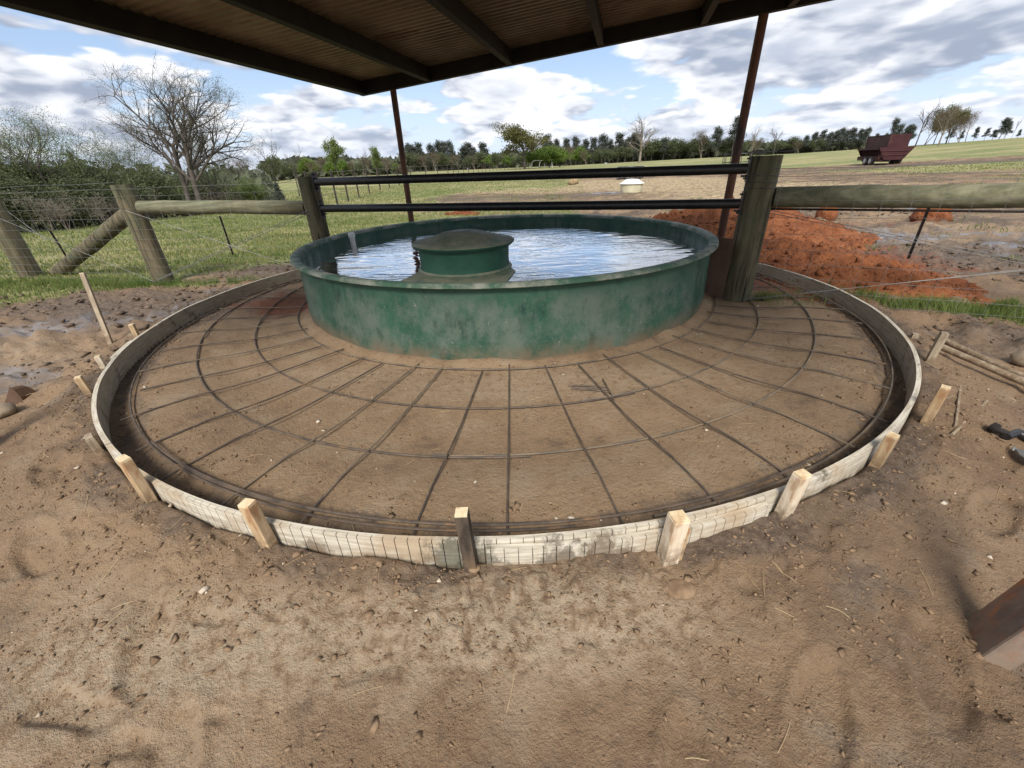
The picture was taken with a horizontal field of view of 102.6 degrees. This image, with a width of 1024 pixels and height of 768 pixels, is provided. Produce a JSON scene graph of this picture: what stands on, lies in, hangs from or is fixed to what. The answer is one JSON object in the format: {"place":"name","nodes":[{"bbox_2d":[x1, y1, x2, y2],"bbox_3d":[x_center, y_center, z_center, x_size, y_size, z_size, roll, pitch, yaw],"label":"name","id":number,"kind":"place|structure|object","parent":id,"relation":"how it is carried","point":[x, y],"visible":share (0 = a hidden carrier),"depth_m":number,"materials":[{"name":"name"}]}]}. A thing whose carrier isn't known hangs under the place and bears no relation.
{"place":"outdoors","nodes":[
{"label":"outdoors","id":0,"kind":"place"},
{"bbox_2d":[0,137,1023,767],"bbox_3d":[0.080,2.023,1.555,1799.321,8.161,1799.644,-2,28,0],"label":"ground","id":1,"kind":"structure","parent":0,"point":[570,713],"depth_m":1.24,"materials":[{"name":"soil"}]},
{"bbox_2d":[0,403,16,418],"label":"stone","id":2,"kind":"object","parent":1,"relation":"on","point":[7,409],"visible":0.94,"depth_m":2.11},
{"bbox_2d":[5,385,35,403],"bbox_3d":[-2.718,0.056,2.271,0.050,0.109,0.144,1,28,6],"label":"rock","id":3,"kind":"object","parent":1,"relation":"on","point":[18,394],"visible":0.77,"depth_m":2.25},
{"bbox_2d":[0,165,44,228],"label":"shrub","id":4,"kind":"object","parent":1,"relation":"on","point":[5,173],"visible":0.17,"depth_m":10.90,"materials":[{"name":"green plant"}]},
{"bbox_2d":[0,171,60,230],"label":"shrub","id":5,"kind":"object","parent":1,"relation":"on","point":[20,208],"visible":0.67,"depth_m":10.61,"materials":[{"name":"green plant"}]},
{"bbox_2d":[0,112,65,230],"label":"tree","id":6,"kind":"object","parent":1,"relation":"on","point":[42,227],"visible":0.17,"depth_m":11.44,"materials":[{"name":"green plant"}]},
{"bbox_2d":[1,188,67,229],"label":"shrub","id":7,"kind":"object","parent":1,"relation":"on","point":[39,210],"visible":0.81,"depth_m":10.54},
{"bbox_2d":[0,107,71,231],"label":"tree","id":8,"kind":"object","parent":1,"relation":"on","point":[35,145],"visible":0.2,"depth_m":13.12,"materials":[{"name":"green plant"}]},
{"bbox_2d":[0,157,88,231],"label":"shrub","id":9,"kind":"object","parent":1,"relation":"on","point":[17,167],"visible":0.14,"depth_m":11.67,"materials":[{"name":"green plant"}]},
{"bbox_2d":[0,101,89,228],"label":"tree","id":10,"kind":"object","parent":1,"relation":"on","point":[40,162],"visible":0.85,"depth_m":11.44,"materials":[{"name":"green plant"}]},
{"bbox_2d":[15,162,97,230],"bbox_3d":[-15.199,-6.066,13.583,2.997,2.535,3.588,-2,28,1],"label":"shrub","id":11,"kind":"object","parent":1,"relation":"on","point":[77,225],"visible":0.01,"depth_m":13.43,"materials":[{"name":"green plant"}]},
{"bbox_2d":[27,189,87,229],"bbox_3d":[-11.852,-4.558,10.786,1.125,1.076,0.990,-12,29,-17],"label":"shrub","id":12,"kind":"object","parent":1,"relation":"on","point":[59,211],"visible":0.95,"depth_m":10.73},
{"bbox_2d":[28,170,117,226],"bbox_3d":[-12.591,-5.245,11.780,2.462,1.570,2.147,-11,29,-15],"label":"shrub","id":13,"kind":"object","parent":1,"relation":"on","point":[87,188],"visible":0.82,"depth_m":11.54,"materials":[{"name":"green plant"}]},
{"bbox_2d":[0,116,162,225],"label":"tree","id":14,"kind":"object","parent":1,"relation":"on","point":[84,148],"visible":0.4,"depth_m":13.74,"materials":[{"name":"green plant"}]},
{"bbox_2d":[73,375,92,395],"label":"wooden stake","id":15,"kind":"object","parent":1,"relation":"on","point":[82,384],"visible":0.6,"depth_m":2.13,"materials":[{"name":"brown wood"}]},
{"bbox_2d":[83,433,103,453],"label":"wooden stake","id":16,"kind":"object","parent":1,"relation":"on","point":[93,443],"visible":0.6,"depth_m":1.70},
{"bbox_2d":[73,190,117,221],"bbox_3d":[-11.625,-4.908,11.470,0.945,1.027,1.074,-5,28,-6],"label":"shrub","id":17,"kind":"object","parent":1,"relation":"on","point":[100,210],"visible":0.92,"depth_m":11.45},
{"bbox_2d":[29,157,161,222],"bbox_3d":[-13.088,-6.022,13.109,3.343,2.131,2.915,-10,29,-14],"label":"shrub","id":18,"kind":"object","parent":1,"relation":"on","point":[139,190],"visible":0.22,"depth_m":12.78,"materials":[{"name":"green plant"}]},
{"bbox_2d":[79,273,113,344],"bbox_3d":[-2.964,-0.506,2.940,0.036,0.560,0.131,-12,29,-17],"label":"survey lath","id":19,"kind":"object","parent":1,"relation":"on","point":[95,306],"visible":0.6,"depth_m":2.92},
{"bbox_2d":[94,355,106,368],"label":"wooden stake","id":20,"kind":"object","parent":1,"relation":"on","point":[100,361],"visible":0.6,"depth_m":2.40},
{"bbox_2d":[46,112,186,194],"bbox_3d":[-14.249,-7.474,14.811,4.146,4.001,3.303,4,29,12],"label":"tree","id":21,"kind":"object","parent":1,"relation":"on","point":[128,156],"visible":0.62,"depth_m":14.57,"materials":[{"name":"green plant"}]},
{"bbox_2d":[115,454,158,502],"bbox_3d":[-1.277,0.351,1.412,0.048,0.247,0.034,12,31,25],"label":"wooden stake","id":22,"kind":"object","parent":1,"relation":"on","point":[134,476],"visible":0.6,"depth_m":1.38,"materials":[{"name":"brown wood"}]},
{"bbox_2d":[95,164,185,224],"bbox_3d":[-14.037,-6.887,15.380,3.267,2.388,3.747,-16,31,-25],"label":"shrub","id":23,"kind":"object","parent":1,"relation":"on","point":[164,190],"visible":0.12,"depth_m":15.09,"materials":[{"name":"green plant"}]},
{"bbox_2d":[0,176,329,284],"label":"wire fence","id":24,"kind":"object","parent":1,"relation":"on","point":[132,212],"visible":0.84,"depth_m":4.42,"materials":[{"name":"metal"}]},
{"bbox_2d":[80,55,256,216],"bbox_3d":[-12.293,-8.799,15.132,5.540,5.355,3.753,-15,30,-22],"label":"tree","id":25,"kind":"object","parent":1,"relation":"on","point":[177,157],"visible":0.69,"depth_m":14.54,"materials":[{"name":"grey plant"}]},
{"bbox_2d":[90,49,264,214],"bbox_3d":[-11.189,-8.209,14.237,4.487,4.698,4.469,10,30,22],"label":"tree","id":26,"kind":"object","parent":1,"relation":"on","point":[193,178],"visible":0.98,"depth_m":13.65,"materials":[{"name":"grey plant"}]},
{"bbox_2d":[154,173,205,216],"bbox_3d":[-15.529,-8.588,19.078,3.647,2.325,3.180,16,33,31],"label":"shrub","id":27,"kind":"object","parent":1,"relation":"on","point":[174,181],"visible":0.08,"depth_m":18.57,"materials":[{"name":"green plant"}]},
{"bbox_2d":[159,127,252,199],"bbox_3d":[-12.719,-8.563,16.847,2.426,3.941,3.299,11,31,24],"label":"tree","id":28,"kind":"object","parent":1,"relation":"on","point":[217,177],"visible":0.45,"depth_m":17.07,"materials":[{"name":"green plant"}]},
{"bbox_2d":[168,174,248,215],"bbox_3d":[-14.330,-8.963,19.681,2.981,2.179,3.419,23,37,38],"label":"shrub","id":29,"kind":"object","parent":1,"relation":"on","point":[223,189],"visible":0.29,"depth_m":19.03,"materials":[{"name":"green plant"}]},
{"bbox_2d":[219,155,257,179],"bbox_3d":[-15.252,-11.500,22.870,1.656,3.271,2.161,14,32,29],"label":"tree","id":30,"kind":"object","parent":1,"relation":"on","point":[241,168],"visible":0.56,"depth_m":22.73,"materials":[{"name":"grey plant"}]},
{"bbox_2d":[220,174,271,199],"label":"shrub","id":31,"kind":"object","parent":1,"relation":"on","point":[252,195],"visible":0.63,"depth_m":19.37,"materials":[{"name":"green plant"}]},
{"bbox_2d":[237,498,278,548],"bbox_3d":[-0.741,0.437,1.216,0.045,0.240,0.041,5,29,14],"label":"wooden stake","id":32,"kind":"object","parent":1,"relation":"on","point":[256,521],"visible":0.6,"depth_m":1.18,"materials":[{"name":"brown wood"}]},
{"bbox_2d":[245,128,287,196],"bbox_3d":[-11.277,-9.953,18.808,2.022,3.322,1.424,-5,28,-4],"label":"tree","id":33,"kind":"object","parent":1,"relation":"on","point":[274,151],"visible":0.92,"depth_m":18.62,"materials":[{"name":"grey plant"}]},
{"bbox_2d":[256,153,282,178],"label":"tree","id":34,"kind":"object","parent":1,"relation":"on","point":[269,160],"visible":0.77,"depth_m":47.34,"materials":[{"name":"green plant"}]},
{"bbox_2d":[272,181,287,199],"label":"cedar bush","id":35,"kind":"object","parent":1,"relation":"on","point":[275,187],"visible":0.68,"depth_m":15.24,"materials":[{"name":"green plant"}]},
{"bbox_2d":[283,140,304,195],"bbox_3d":[-11.438,-11.366,21.701,1.084,2.677,1.415,-21,33,-31],"label":"tree","id":36,"kind":"object","parent":1,"relation":"on","point":[294,167],"visible":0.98,"depth_m":21.58,"materials":[{"name":"grey plant"}]},
{"bbox_2d":[295,156,319,176],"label":"tree","id":37,"kind":"object","parent":1,"relation":"on","point":[302,166],"visible":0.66,"depth_m":57.68,"materials":[{"name":"green plant"}]},
{"bbox_2d":[320,161,340,175],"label":"tree","id":38,"kind":"object","parent":1,"relation":"on","point":[328,167],"visible":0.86,"depth_m":53.44,"materials":[{"name":"green plant"}]},
{"bbox_2d":[321,136,345,176],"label":"tree","id":39,"kind":"object","parent":1,"relation":"on","point":[334,152],"visible":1,"depth_m":44.17,"materials":[{"name":"green plant"}]},
{"bbox_2d":[336,159,351,173],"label":"tree","id":40,"kind":"object","parent":1,"relation":"on","point":[342,165],"visible":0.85,"depth_m":60.19,"materials":[{"name":"green plant"}]},
{"bbox_2d":[368,144,380,175],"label":"tree","id":41,"kind":"object","parent":1,"relation":"on","point":[375,155],"visible":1,"depth_m":51.80,"materials":[{"name":"green plant"}]},
{"bbox_2d":[396,151,419,171],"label":"tree","id":42,"kind":"object","parent":1,"relation":"on","point":[411,161],"visible":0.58,"depth_m":80.06,"materials":[{"name":"green plant"}]},
{"bbox_2d":[303,161,528,204],"bbox_3d":[-4.435,-22.345,42.951,5.561,2.037,68.512,2,28,8],"label":"post fence","id":43,"kind":"object","parent":1,"relation":"on","point":[342,171],"visible":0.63,"depth_m":19.92,"materials":[{"name":"grey wood"}]},
{"bbox_2d":[425,142,438,170],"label":"pine tree","id":44,"kind":"object","parent":1,"relation":"on","point":[430,146],"visible":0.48,"depth_m":98.07,"materials":[{"name":"green plant"}]},
{"bbox_2d":[16,138,865,231],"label":"woods","id":45,"kind":"object","parent":1,"relation":"on","point":[260,177],"visible":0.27,"depth_m":69.08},
{"bbox_2d":[444,138,455,167],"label":"pine tree","id":46,"kind":"object","parent":1,"relation":"on","point":[451,150],"visible":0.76,"depth_m":98.61,"materials":[{"name":"green plant"}]},
{"bbox_2d":[443,211,482,215],"bbox_3d":[-1.252,-4.358,10.517,1.518,0.266,0.861,-2,28,0],"label":"dirt pile","id":47,"kind":"object","parent":1,"relation":"on","point":[461,213],"visible":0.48,"depth_m":10.40,"materials":[{"name":"red soil"}]},
{"bbox_2d":[454,507,477,572],"bbox_3d":[-0.120,0.449,1.121,0.045,0.284,0.042,-2,28,0],"label":"wooden stake","id":48,"kind":"object","parent":1,"relation":"on","point":[462,518],"visible":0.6,"depth_m":1.08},
{"bbox_2d":[477,142,489,168],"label":"pine tree","id":49,"kind":"object","parent":1,"relation":"on","point":[481,145],"visible":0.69,"depth_m":98.99,"materials":[{"name":"green plant"}]},
{"bbox_2d":[490,152,505,166],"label":"tree","id":50,"kind":"object","parent":1,"relation":"on","point":[495,157],"visible":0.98,"depth_m":81.96,"materials":[{"name":"green plant"}]},
{"bbox_2d":[0,305,1004,717],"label":"pale pebbles","id":51,"kind":"object","parent":1,"relation":"on","point":[204,587],"visible":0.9,"depth_m":1.35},
{"bbox_2d":[290,214,718,359],"bbox_3d":[-0.068,-1.261,3.927,3.668,0.745,3.668,-2,28,0],"label":"stock tank","id":52,"kind":"object","parent":1,"relation":"on","point":[458,295],"visible":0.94,"depth_m":2.50,"materials":[{"name":"green plastic"}]},
{"bbox_2d":[305,224,703,280],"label":"water","id":53,"kind":"structure","parent":52,"relation":"in","point":[544,251],"depth_m":3.66,"materials":[{"name":"blue liquid"}]},
{"bbox_2d":[91,263,921,568],"bbox_3d":[-0.055,-0.678,3.486,5.204,0.227,5.229,-2,28,0],"label":"circular form","id":54,"kind":"object","parent":1,"relation":"on","point":[551,547],"visible":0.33,"depth_m":1.27,"materials":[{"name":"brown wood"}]},
{"bbox_2d":[120,273,893,535],"bbox_3d":[-0.025,-0.490,3.110,5.070,0.075,4.184,-2,28,0],"label":"rebar mat","id":55,"kind":"object","parent":1,"relation":"on","point":[507,523],"visible":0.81,"depth_m":1.88,"materials":[{"name":"metal"}]},
{"bbox_2d":[0,0,1023,670],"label":"open shelter","id":56,"kind":"object","parent":1,"relation":"on","point":[366,46],"visible":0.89,"depth_m":3.44,"materials":[{"name":"metal"}]},
{"bbox_2d":[0,273,1023,326],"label":"fence line grass","id":57,"kind":"structure","parent":1,"relation":"on","point":[973,310],"depth_m":3.18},
{"bbox_2d":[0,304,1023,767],"bbox_3d":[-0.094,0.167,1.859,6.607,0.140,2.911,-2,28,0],"label":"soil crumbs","id":58,"kind":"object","parent":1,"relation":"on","point":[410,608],"visible":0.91,"depth_m":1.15,"materials":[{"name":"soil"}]},
{"bbox_2d":[0,269,1023,767],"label":"soil clods","id":59,"kind":"object","parent":1,"relation":"on","point":[426,623],"visible":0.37,"depth_m":1.22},
{"bbox_2d":[0,208,1023,379],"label":"mud clods","id":60,"kind":"object","parent":1,"relation":"on","point":[145,327],"visible":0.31,"depth_m":3.97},
{"bbox_2d":[14,321,1012,760],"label":"straw bits","id":61,"kind":"object","parent":1,"relation":"on","point":[520,511],"visible":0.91,"depth_m":1.21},
{"bbox_2d":[488,121,550,168],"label":"tree","id":62,"kind":"object","parent":1,"relation":"on","point":[515,135],"visible":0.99,"depth_m":62.49,"materials":[{"name":"green plant"}]},
{"bbox_2d":[521,147,551,167],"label":"bush","id":63,"kind":"object","parent":1,"relation":"on","point":[530,157],"visible":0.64,"depth_m":69.06,"materials":[{"name":"green plant"}]},
{"bbox_2d":[535,145,564,167],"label":"bush","id":64,"kind":"object","parent":1,"relation":"on","point":[551,152],"visible":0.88,"depth_m":68.23,"materials":[{"name":"green plant"}]},
{"bbox_2d":[549,148,574,166],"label":"bush","id":65,"kind":"object","parent":1,"relation":"on","point":[562,157],"visible":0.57,"depth_m":68.84,"materials":[{"name":"green plant"}]},
{"bbox_2d":[567,145,590,163],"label":"tree","id":66,"kind":"object","parent":1,"relation":"on","point":[577,153],"visible":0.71,"depth_m":88.82,"materials":[{"name":"green plant"}]},
{"bbox_2d":[593,133,610,160],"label":"pine tree","id":67,"kind":"object","parent":1,"relation":"on","point":[603,141],"visible":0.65,"depth_m":96.76,"materials":[{"name":"green plant"}]},
{"bbox_2d":[613,131,624,162],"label":"pine tree","id":68,"kind":"object","parent":1,"relation":"on","point":[620,139],"visible":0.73,"depth_m":95.81,"materials":[{"name":"green plant"}]},
{"bbox_2d":[619,179,643,192],"bbox_3d":[4.475,-7.423,15.338,0.920,0.440,0.920,-2,28,0],"label":"mineral feeder","id":69,"kind":"object","parent":1,"relation":"on","point":[631,185],"visible":1,"depth_m":15.07,"materials":[{"name":"beige plastic"}]},
{"bbox_2d":[627,132,643,161],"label":"pine tree","id":70,"kind":"object","parent":1,"relation":"on","point":[632,140],"visible":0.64,"depth_m":95.47,"materials":[{"name":"green plant"}]},
{"bbox_2d":[623,113,662,162],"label":"tree","id":71,"kind":"object","parent":1,"relation":"on","point":[640,139],"visible":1,"depth_m":62.96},
{"bbox_2d":[636,137,661,160],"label":"tree","id":72,"kind":"object","parent":1,"relation":"on","point":[654,146],"visible":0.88,"depth_m":94.37,"materials":[{"name":"green plant"}]},
{"bbox_2d":[657,510,690,566],"bbox_3d":[0.449,0.448,1.141,0.066,0.232,0.048,-7,28,-9],"label":"wooden stake","id":73,"kind":"object","parent":1,"relation":"on","point":[674,538],"visible":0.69,"depth_m":1.11,"materials":[{"name":"brown wood"}]},
{"bbox_2d":[665,139,689,159],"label":"tree","id":74,"kind":"object","parent":1,"relation":"on","point":[682,144],"visible":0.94,"depth_m":93.15,"materials":[{"name":"green plant"}]},
{"bbox_2d":[667,578,696,599],"bbox_3d":[0.450,0.546,1.093,0.085,0.016,0.061,-2,28,0],"label":"stone","id":75,"kind":"object","parent":1,"relation":"on","point":[681,589],"visible":1,"depth_m":1.08,"materials":[{"name":"stone"}]},
{"bbox_2d":[686,135,712,158],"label":"tree","id":76,"kind":"object","parent":1,"relation":"on","point":[693,146],"visible":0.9,"depth_m":91.13,"materials":[{"name":"green plant"}]},
{"bbox_2d":[704,125,725,157],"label":"pine tree","id":77,"kind":"object","parent":1,"relation":"on","point":[717,136],"visible":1,"depth_m":87.99,"materials":[{"name":"green plant"}]},
{"bbox_2d":[704,235,735,297],"bbox_3d":[1.768,-0.941,3.497,0.170,0.595,0.120,20,35,36],"label":"steel channel","id":78,"kind":"object","parent":1,"relation":"on","point":[719,263],"visible":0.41,"depth_m":3.43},
{"bbox_2d":[715,140,733,156],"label":"tree","id":79,"kind":"object","parent":1,"relation":"on","point":[723,148],"visible":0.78,"depth_m":89.25,"materials":[{"name":"green plant"}]},
{"bbox_2d":[721,115,746,156],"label":"pine tree","id":80,"kind":"object","parent":1,"relation":"on","point":[732,133],"visible":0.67,"depth_m":86.64,"materials":[{"name":"green plant"}]},
{"bbox_2d":[649,196,882,250],"bbox_3d":[3.257,-2.443,6.131,4.395,0.710,3.117,13,31,26],"label":"dirt pile","id":81,"kind":"object","parent":1,"relation":"on","point":[707,219],"visible":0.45,"depth_m":5.50,"materials":[{"name":"red soil"}]},
{"bbox_2d":[774,468,811,520],"bbox_3d":[0.845,0.354,1.248,0.048,0.223,0.045,-11,29,-17],"label":"wooden stake","id":82,"kind":"object","parent":1,"relation":"on","point":[793,491],"visible":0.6,"depth_m":1.22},
{"bbox_2d":[808,138,826,150],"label":"tree","id":83,"kind":"object","parent":1,"relation":"on","point":[814,145],"visible":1,"depth_m":83.63,"materials":[{"name":"green plant"}]},
{"bbox_2d":[815,208,838,221],"bbox_3d":[5.564,-2.990,7.269,0.369,0.446,0.371,-2,28,0],"label":"clay lump","id":84,"kind":"object","parent":1,"relation":"on","point":[831,214],"visible":0.34,"depth_m":7.14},
{"bbox_2d":[842,127,858,149],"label":"pine tree","id":85,"kind":"object","parent":1,"relation":"on","point":[853,134],"visible":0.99,"depth_m":81.95,"materials":[{"name":"green plant"}]},
{"bbox_2d":[723,155,1023,317],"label":"wire fence","id":86,"kind":"object","parent":1,"relation":"on","point":[764,194],"visible":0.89,"depth_m":2.92,"materials":[{"name":"metal"}]},
{"bbox_2d":[310,155,752,217],"bbox_3d":[-0.088,-1.699,3.620,3.878,0.418,0.072,6,29,15],"label":"pipe barrier","id":87,"kind":"object","parent":86,"relation":"attached to","point":[707,169],"visible":1,"depth_m":3.49,"materials":[{"name":"metal"}]},
{"bbox_2d":[751,149,794,153],"bbox_3d":[1.901,-1.694,2.990,0.281,0.032,0.050,6,29,16],"label":"hand tool","id":88,"kind":"object","parent":86,"relation":"on","point":[782,151],"visible":1,"depth_m":2.98,"materials":[{"name":"black paint"}]},
{"bbox_2d":[758,237,1004,307],"bbox_3d":[3.071,-1.292,4.245,1.674,0.393,3.577,-16,31,-24],"label":"dirt pile","id":89,"kind":"object","parent":1,"relation":"on","point":[851,261],"visible":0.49,"depth_m":3.69,"materials":[{"name":"red soil"}]},
{"bbox_2d":[867,431,899,468],"bbox_3d":[1.299,0.252,1.443,0.040,0.190,0.041,-17,31,-26],"label":"wooden stake","id":90,"kind":"object","parent":1,"relation":"on","point":[885,448],"visible":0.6,"depth_m":1.42,"materials":[{"name":"brown wood"}]},
{"bbox_2d":[857,133,915,164],"bbox_3d":[21.077,-13.209,23.163,1.701,1.475,2.800,4,29,12],"label":"feed trailer","id":91,"kind":"object","parent":1,"relation":"on","point":[893,148],"visible":0.96,"depth_m":22.43,"materials":[{"name":"red paint"}]},
{"bbox_2d":[885,116,900,134],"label":"pine tree","id":92,"kind":"object","parent":1,"relation":"on","point":[895,125],"visible":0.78,"depth_m":74.03,"materials":[{"name":"green plant"}]},
{"bbox_2d":[915,93,944,145],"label":"tree","id":93,"kind":"object","parent":1,"relation":"on","point":[928,117],"visible":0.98,"depth_m":49.92,"materials":[{"name":"grey plant"}]},
{"bbox_2d":[909,208,952,221],"bbox_3d":[6.848,-2.729,6.691,0.612,0.416,0.447,-2,28,0],"label":"clay lump","id":94,"kind":"object","parent":1,"relation":"on","point":[916,216],"visible":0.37,"depth_m":6.57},
{"bbox_2d":[919,384,950,426],"bbox_3d":[1.693,0.112,1.655,0.036,0.233,0.038,-24,35,-35],"label":"wooden stake","id":95,"kind":"object","parent":1,"relation":"on","point":[937,401],"visible":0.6,"depth_m":1.63,"materials":[{"name":"brown wood"}]},
{"bbox_2d":[924,331,948,363],"bbox_3d":[2.200,-0.165,2.139,0.042,0.222,0.040,15,32,29],"label":"wooden stake","id":96,"kind":"object","parent":1,"relation":"on","point":[937,346],"visible":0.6,"depth_m":2.12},
{"bbox_2d":[922,106,964,145],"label":"tree","id":97,"kind":"object","parent":1,"relation":"on","point":[934,122],"visible":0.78,"depth_m":49.84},
{"bbox_2d":[937,103,962,145],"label":"tree","id":98,"kind":"object","parent":1,"relation":"on","point":[947,121],"visible":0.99,"depth_m":45.27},
{"bbox_2d":[932,105,973,143],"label":"tree","id":99,"kind":"object","parent":1,"relation":"on","point":[967,113],"visible":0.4,"depth_m":51.34,"materials":[{"name":"green plant"}]},
{"bbox_2d":[953,386,961,426],"bbox_3d":[1.935,0.091,1.779,0.011,0.026,0.407,23,37,39],"label":"stick","id":100,"kind":"object","parent":1,"relation":"on","point":[957,408],"visible":0.95,"depth_m":1.76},
{"bbox_2d":[945,114,975,142],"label":"tree","id":101,"kind":"object","parent":1,"relation":"on","point":[962,123],"visible":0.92,"depth_m":49.96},
{"bbox_2d":[935,336,1023,377],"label":"wooden pole","id":102,"kind":"object","parent":1,"relation":"on","point":[960,347],"visible":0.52,"depth_m":2.23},
{"bbox_2d":[941,345,1023,385],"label":"wooden pole","id":103,"kind":"object","parent":1,"relation":"on","point":[1008,375],"visible":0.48,"depth_m":2.11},
{"bbox_2d":[994,117,1012,138],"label":"pine tree","id":104,"kind":"object","parent":1,"relation":"on","point":[1005,122],"visible":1,"depth_m":61.62,"materials":[{"name":"green plant"}]},
{"bbox_2d":[986,422,1023,440],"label":"hand hammer","id":105,"kind":"object","parent":1,"relation":"on","point":[995,427],"visible":1,"depth_m":1.60,"materials":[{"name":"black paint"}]},
{"bbox_2d":[1010,350,1023,366],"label":"stone","id":106,"kind":"object","parent":1,"relation":"on","point":[1017,358],"visible":1,"depth_m":2.19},
{"bbox_2d":[0,159,1023,306],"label":"pasture grass","id":107,"kind":"structure","parent":0,"point":[217,222],"depth_m":8.44,"materials":[{"name":"plant"}]},
{"bbox_2d":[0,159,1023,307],"bbox_3d":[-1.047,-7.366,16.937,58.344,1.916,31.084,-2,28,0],"label":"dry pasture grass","id":108,"kind":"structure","parent":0,"point":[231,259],"depth_m":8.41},
{"bbox_2d":[0,0,1023,173],"label":"sky","id":109,"kind":"structure","parent":0,"point":[833,65],"materials":[{"name":"blue"}]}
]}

